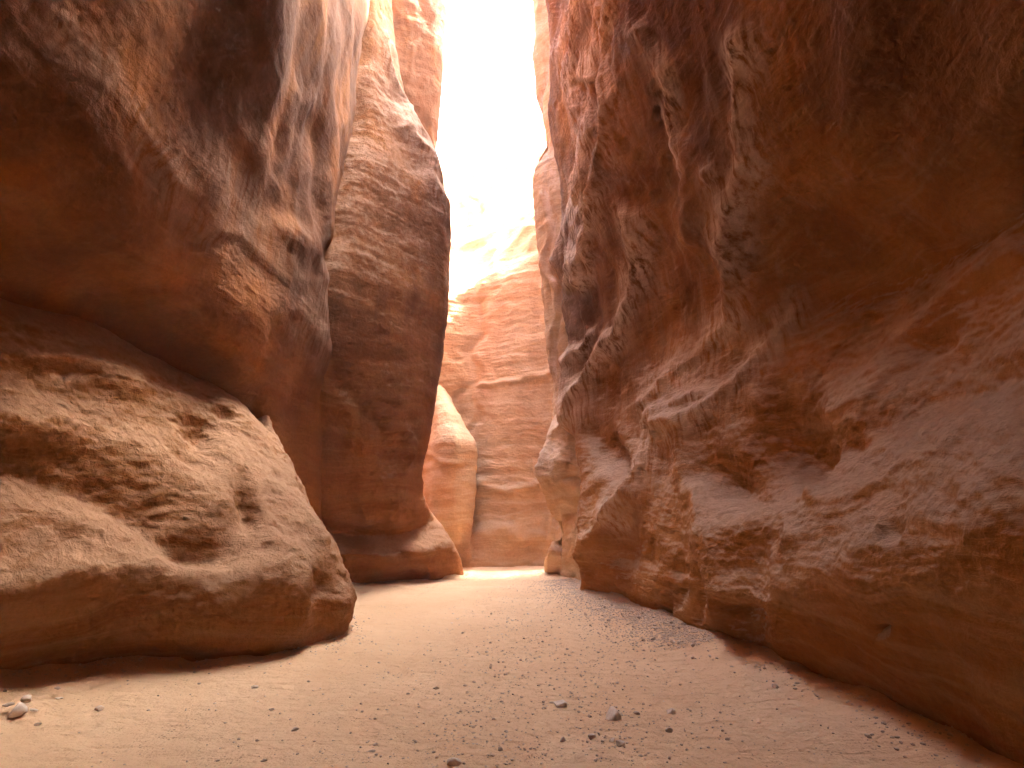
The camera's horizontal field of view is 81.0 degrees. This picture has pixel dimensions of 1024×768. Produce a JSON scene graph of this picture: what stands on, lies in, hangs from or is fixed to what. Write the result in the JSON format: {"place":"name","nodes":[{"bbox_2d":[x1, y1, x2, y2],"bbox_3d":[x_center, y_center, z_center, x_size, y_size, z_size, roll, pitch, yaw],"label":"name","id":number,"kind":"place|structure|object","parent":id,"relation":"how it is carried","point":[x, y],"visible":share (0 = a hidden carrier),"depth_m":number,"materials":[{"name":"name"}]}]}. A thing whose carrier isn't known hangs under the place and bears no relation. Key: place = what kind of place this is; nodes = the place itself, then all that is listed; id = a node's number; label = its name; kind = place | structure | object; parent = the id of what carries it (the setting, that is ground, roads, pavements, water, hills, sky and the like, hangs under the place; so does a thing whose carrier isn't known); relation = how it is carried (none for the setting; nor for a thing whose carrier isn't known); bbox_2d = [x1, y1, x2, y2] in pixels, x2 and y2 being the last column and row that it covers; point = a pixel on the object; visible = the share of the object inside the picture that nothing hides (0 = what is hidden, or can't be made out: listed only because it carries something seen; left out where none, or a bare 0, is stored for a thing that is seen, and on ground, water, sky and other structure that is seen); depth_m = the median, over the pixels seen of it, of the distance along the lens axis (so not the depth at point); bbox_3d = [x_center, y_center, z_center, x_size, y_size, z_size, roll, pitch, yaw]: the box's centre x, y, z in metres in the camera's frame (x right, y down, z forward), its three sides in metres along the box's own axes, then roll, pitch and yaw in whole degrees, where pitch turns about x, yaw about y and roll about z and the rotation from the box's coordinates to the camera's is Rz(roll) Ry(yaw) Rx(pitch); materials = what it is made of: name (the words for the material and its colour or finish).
{"place":"outdoors","nodes":[
{"label":"outdoors","id":0,"kind":"place"},
{"bbox_2d":[436,0,537,162],"label":"sky","id":1,"kind":"structure","parent":0,"point":[488,84],"materials":[{"name":"white"}]},
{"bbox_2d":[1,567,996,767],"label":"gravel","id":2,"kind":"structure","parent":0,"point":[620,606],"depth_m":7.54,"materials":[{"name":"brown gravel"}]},
{"bbox_2d":[0,566,1023,767],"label":"ground","id":3,"kind":"structure","parent":0,"point":[58,738],"depth_m":5.35,"materials":[{"name":"beige sand"}]},
{"bbox_2d":[2,702,14,706],"bbox_3d":[-4.168,2.652,4.966,0.059,0.027,0.081,-6,-6,39],"label":"stone","id":4,"kind":"object","parent":3,"relation":"on","point":[8,704],"visible":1,"depth_m":4.96,"materials":[{"name":"beige stone"}]},
{"bbox_2d":[7,702,27,717],"bbox_3d":[-4.059,2.675,4.941,0.119,0.092,0.177,-3,-7,0],"label":"stone","id":5,"kind":"object","parent":3,"relation":"on","point":[19,709],"visible":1,"depth_m":4.90,"materials":[{"name":"beige stone"}]},
{"bbox_2d":[20,695,31,702],"bbox_3d":[-4.174,2.713,5.170,0.086,0.059,0.078,1,-7,4],"label":"stone","id":6,"kind":"object","parent":3,"relation":"on","point":[26,698],"visible":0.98,"depth_m":5.15,"materials":[{"name":"beige stone"}]},
{"bbox_2d":[94,705,103,710],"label":"stone","id":7,"kind":"object","parent":3,"relation":"on","point":[99,708],"visible":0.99,"depth_m":5.17,"materials":[{"name":"beige stone"}]},
{"bbox_2d":[0,298,356,669],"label":"boulder","id":8,"kind":"object","parent":3,"relation":"on","point":[151,506],"visible":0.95,"depth_m":6.86,"materials":[{"name":"stone"}]},
{"bbox_2d":[0,0,368,521],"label":"overhanging cliff","id":9,"kind":"structure","parent":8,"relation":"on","point":[171,173],"depth_m":8.29,"materials":[{"name":"stone"}]},
{"bbox_2d":[319,0,463,582],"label":"rock buttress","id":10,"kind":"object","parent":3,"relation":"on","point":[387,258],"visible":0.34,"depth_m":15.26,"materials":[{"name":"stone"}]},
{"bbox_2d":[392,0,447,151],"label":"rock fin","id":11,"kind":"object","parent":3,"relation":"on","point":[419,28],"visible":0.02,"depth_m":22.30,"materials":[{"name":"stone"}]},
{"bbox_2d":[422,385,477,554],"bbox_3d":[-7.623,3.381,22.663,12.780,7.661,4.298,0,-13,0],"label":"rock pillar","id":12,"kind":"object","parent":3,"relation":"on","point":[449,471],"visible":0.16,"depth_m":20.88,"materials":[{"name":"orange stone"}]},
{"bbox_2d":[447,757,461,765],"bbox_3d":[-0.389,2.553,4.048,0.103,0.065,0.069,3,-22,-12],"label":"stone","id":13,"kind":"object","parent":3,"relation":"on","point":[453,761],"visible":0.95,"depth_m":4.03,"materials":[{"name":"brown stone"}]},
{"bbox_2d":[438,104,561,567],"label":"end cliff","id":14,"kind":"structure","parent":3,"relation":"on","point":[496,380],"depth_m":24.00,"materials":[{"name":"orange stone"}]},
{"bbox_2d":[532,0,571,577],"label":"rock fin","id":15,"kind":"object","parent":3,"relation":"on","point":[547,197],"visible":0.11,"depth_m":18.95,"materials":[{"name":"orange stone"}]},
{"bbox_2d":[533,415,580,579],"bbox_3d":[6.315,2.758,17.124,11.392,6.440,5.756,0,-13,0],"label":"knobbly rock","id":16,"kind":"object","parent":3,"relation":"on","point":[556,471],"visible":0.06,"depth_m":16.70,"materials":[{"name":"brown stone"}]},
{"bbox_2d":[553,700,566,707],"bbox_3d":[0.430,2.854,5.343,0.097,0.080,0.144,16,-25,-27],"label":"stone","id":17,"kind":"object","parent":3,"relation":"on","point":[560,704],"visible":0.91,"depth_m":5.31,"materials":[{"name":"beige stone"}]},
{"bbox_2d":[588,733,595,739],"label":"stone","id":18,"kind":"object","parent":3,"relation":"on","point":[591,736],"visible":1,"depth_m":4.56,"materials":[{"name":"brown stone"}]},
{"bbox_2d":[606,706,620,720],"bbox_3d":[0.854,2.763,5.026,0.132,0.097,0.196,7,-4,21],"label":"stone","id":19,"kind":"object","parent":3,"relation":"on","point":[613,714],"visible":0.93,"depth_m":4.98,"materials":[{"name":"beige stone"}]},
{"bbox_2d":[616,740,624,746],"bbox_3d":[0.799,2.655,4.422,0.068,0.043,0.068,-2,-13,11],"label":"stone","id":20,"kind":"object","parent":3,"relation":"on","point":[619,743],"visible":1,"depth_m":4.41,"materials":[{"name":"beige stone"}]},
{"bbox_2d":[665,727,672,732],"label":"stone","id":21,"kind":"object","parent":3,"relation":"on","point":[669,729],"visible":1,"depth_m":4.72,"materials":[{"name":"brown stone"}]},
{"bbox_2d":[666,708,675,713],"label":"stone","id":22,"kind":"object","parent":3,"relation":"on","point":[671,711],"visible":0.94,"depth_m":5.15,"materials":[{"name":"beige stone"}]},
{"bbox_2d":[545,0,1023,764],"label":"canyon side","id":23,"kind":"object","parent":3,"relation":"on","point":[787,260],"visible":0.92,"depth_m":6.77,"materials":[{"name":"stone"}]}
]}

